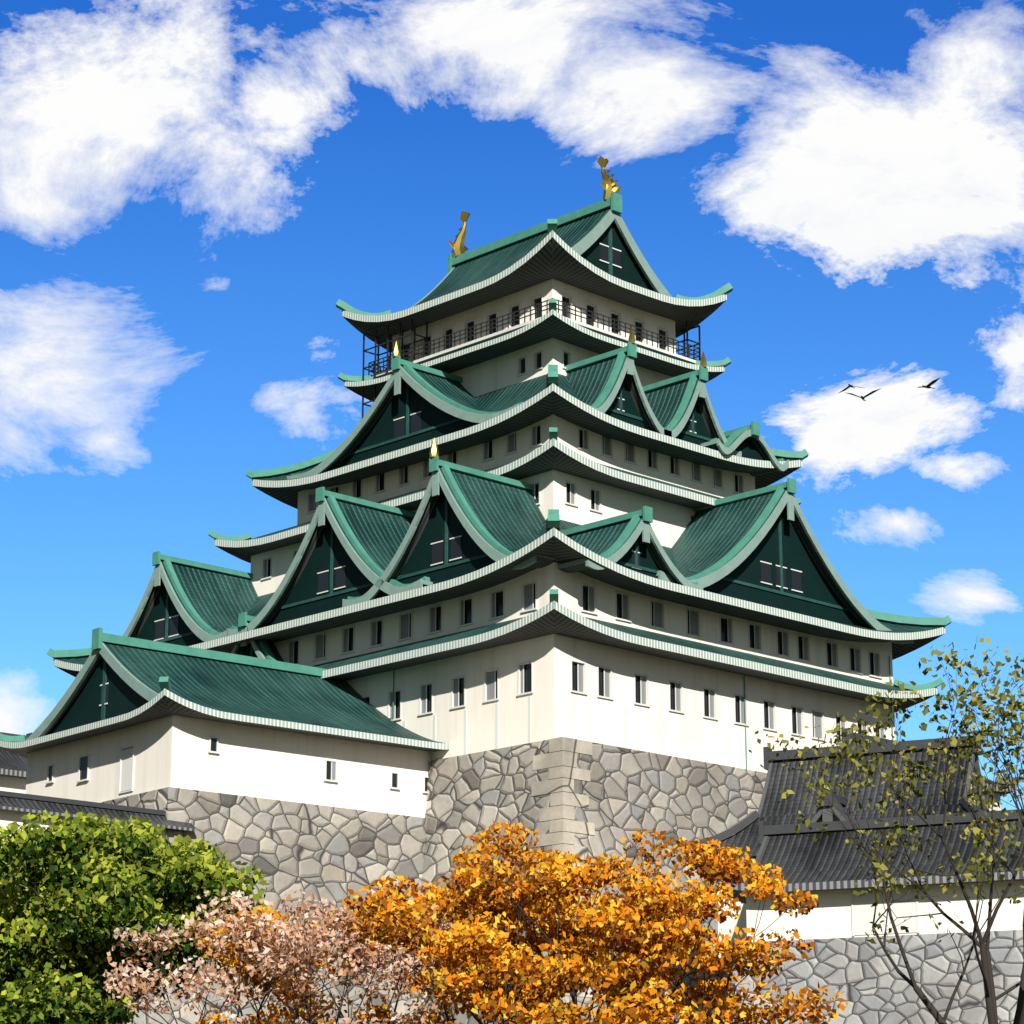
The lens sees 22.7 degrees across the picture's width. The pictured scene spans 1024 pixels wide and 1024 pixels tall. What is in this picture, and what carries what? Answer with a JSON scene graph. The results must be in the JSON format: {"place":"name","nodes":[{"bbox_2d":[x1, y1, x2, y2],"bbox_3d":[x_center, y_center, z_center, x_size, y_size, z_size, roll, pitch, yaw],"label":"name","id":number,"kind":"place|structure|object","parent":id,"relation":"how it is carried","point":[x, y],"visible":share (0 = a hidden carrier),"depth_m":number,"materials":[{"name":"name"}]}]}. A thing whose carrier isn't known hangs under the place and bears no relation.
{"place":"outdoors","nodes":[
{"label":"outdoors","id":0,"kind":"place"},
{"bbox_2d":[0,809,272,1023],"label":"green tree","id":1,"kind":"object","parent":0,"point":[146,877],"depth_m":91.23,"materials":[{"name":"green plant"}]},
{"bbox_2d":[102,887,477,1023],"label":"pale tree","id":2,"kind":"object","parent":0,"point":[302,939],"depth_m":87.05,"materials":[{"name":"pink plant"}]},
{"bbox_2d":[0,0,1023,809],"label":"sky","id":3,"kind":"structure","parent":0,"point":[192,192],"materials":[{"name":"blue"}]},
{"bbox_2d":[342,821,818,1023],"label":"orange tree","id":4,"kind":"object","parent":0,"point":[491,940],"depth_m":82.48,"materials":[{"name":"orange plant"}]},
{"bbox_2d":[677,730,995,958],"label":"gatehouse","id":5,"kind":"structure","parent":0,"point":[771,811],"depth_m":161.09,"materials":[{"name":"grey tile"}]},
{"bbox_2d":[837,384,864,393],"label":"bird","id":6,"kind":"object","parent":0,"point":[849,386],"visible":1,"depth_m":222.97},
{"bbox_2d":[847,389,879,400],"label":"bird","id":7,"kind":"object","parent":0,"point":[862,397],"visible":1,"depth_m":220.39},
{"bbox_2d":[717,809,1023,941],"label":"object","id":8,"kind":"structure","parent":0,"point":[829,872],"depth_m":148.84,"materials":[{"name":"grey tile"}]},
{"bbox_2d":[749,637,1023,1023],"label":"sparse tree","id":9,"kind":"object","parent":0,"point":[978,738],"depth_m":55.69,"materials":[{"name":"green plant"}]},
{"bbox_2d":[917,378,938,388],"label":"bird","id":10,"kind":"object","parent":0,"point":[931,383],"visible":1,"depth_m":225.69},
{"label":"ground","id":11,"kind":"structure","parent":0,"visible":0},
{"bbox_2d":[0,732,31,793],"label":"building","id":12,"kind":"structure","parent":11,"relation":"on","point":[13,770],"depth_m":205.95,"materials":[{"name":"paint"}]},
{"bbox_2d":[124,977,149,1023],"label":"stone parapet base","id":13,"kind":"object","parent":11,"relation":"on","point":[137,1020],"visible":0.12,"depth_m":159.12,"materials":[{"name":"white stone"}]},
{"bbox_2d":[0,791,196,847],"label":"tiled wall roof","id":14,"kind":"structure","parent":13,"relation":"on","point":[15,807],"depth_m":160.12,"materials":[{"name":"tile"}]},
{"bbox_2d":[100,787,427,1023],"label":"stone wall","id":15,"kind":"structure","parent":11,"relation":"on","point":[322,851],"depth_m":170.44,"materials":[{"name":"grey stone"}]},
{"bbox_2d":[0,627,449,817],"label":"castle turret","id":16,"kind":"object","parent":15,"relation":"on","point":[127,716],"visible":0.86,"depth_m":175.06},
{"bbox_2d":[232,906,624,1023],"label":"orange tree","id":17,"kind":"object","parent":11,"relation":"on","point":[445,1013],"visible":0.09,"depth_m":91.44,"materials":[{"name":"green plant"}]},
{"bbox_2d":[195,881,713,1023],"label":"orange tree foliage","id":18,"kind":"object","parent":17,"relation":"attached to","point":[447,903],"visible":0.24,"depth_m":90.25,"materials":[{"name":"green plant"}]},
{"bbox_2d":[404,740,766,1023],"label":"keep stone base","id":19,"kind":"object","parent":11,"relation":"on","point":[627,791],"visible":0.15,"depth_m":175.39,"materials":[{"name":"grey stone"}]},
{"bbox_2d":[47,156,951,772],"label":"castle keep","id":20,"kind":"structure","parent":19,"relation":"on","point":[535,496],"depth_m":191.75,"materials":[{"name":"paint"}]},
{"bbox_2d":[531,737,594,1008],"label":"stone corner quoins","id":21,"kind":"object","parent":19,"relation":"attached to","point":[560,758],"visible":0.35,"depth_m":170.38,"materials":[{"name":"beige stone"}]},
{"bbox_2d":[528,923,811,1023],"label":"orange cottonwood tree","id":22,"kind":"object","parent":11,"relation":"on","point":[724,998],"visible":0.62,"depth_m":82.22,"materials":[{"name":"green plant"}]},
{"bbox_2d":[498,903,847,1023],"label":"autumn tree","id":23,"kind":"object","parent":22,"relation":"attached to","point":[597,975],"visible":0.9,"depth_m":81.28,"materials":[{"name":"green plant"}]},
{"bbox_2d":[729,930,1023,1023],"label":"stone wall","id":24,"kind":"structure","parent":11,"relation":"on","point":[867,980],"depth_m":145.56,"materials":[{"name":"grey stone"}]},
{"bbox_2d":[841,728,1022,810],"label":"corridor building","id":25,"kind":"structure","parent":11,"relation":"on","point":[997,791],"depth_m":195.40,"materials":[{"name":"paint"}]},
{"bbox_2d":[931,748,1023,891],"bbox_3d":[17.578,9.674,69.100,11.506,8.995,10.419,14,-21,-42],"label":"sparse tree","id":26,"kind":"object","parent":11,"relation":"on","point":[999,803],"visible":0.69,"depth_m":68.73,"materials":[{"name":"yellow plant"}]},
{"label":"green tree wood","id":27,"kind":"object","parent":11,"relation":"on","visible":0},
{"bbox_2d":[0,838,67,1021],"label":"green tree foliage","id":28,"kind":"object","parent":27,"relation":"attached to","point":[38,952],"visible":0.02,"depth_m":93.40,"materials":[{"name":"green plant"}]}
]}

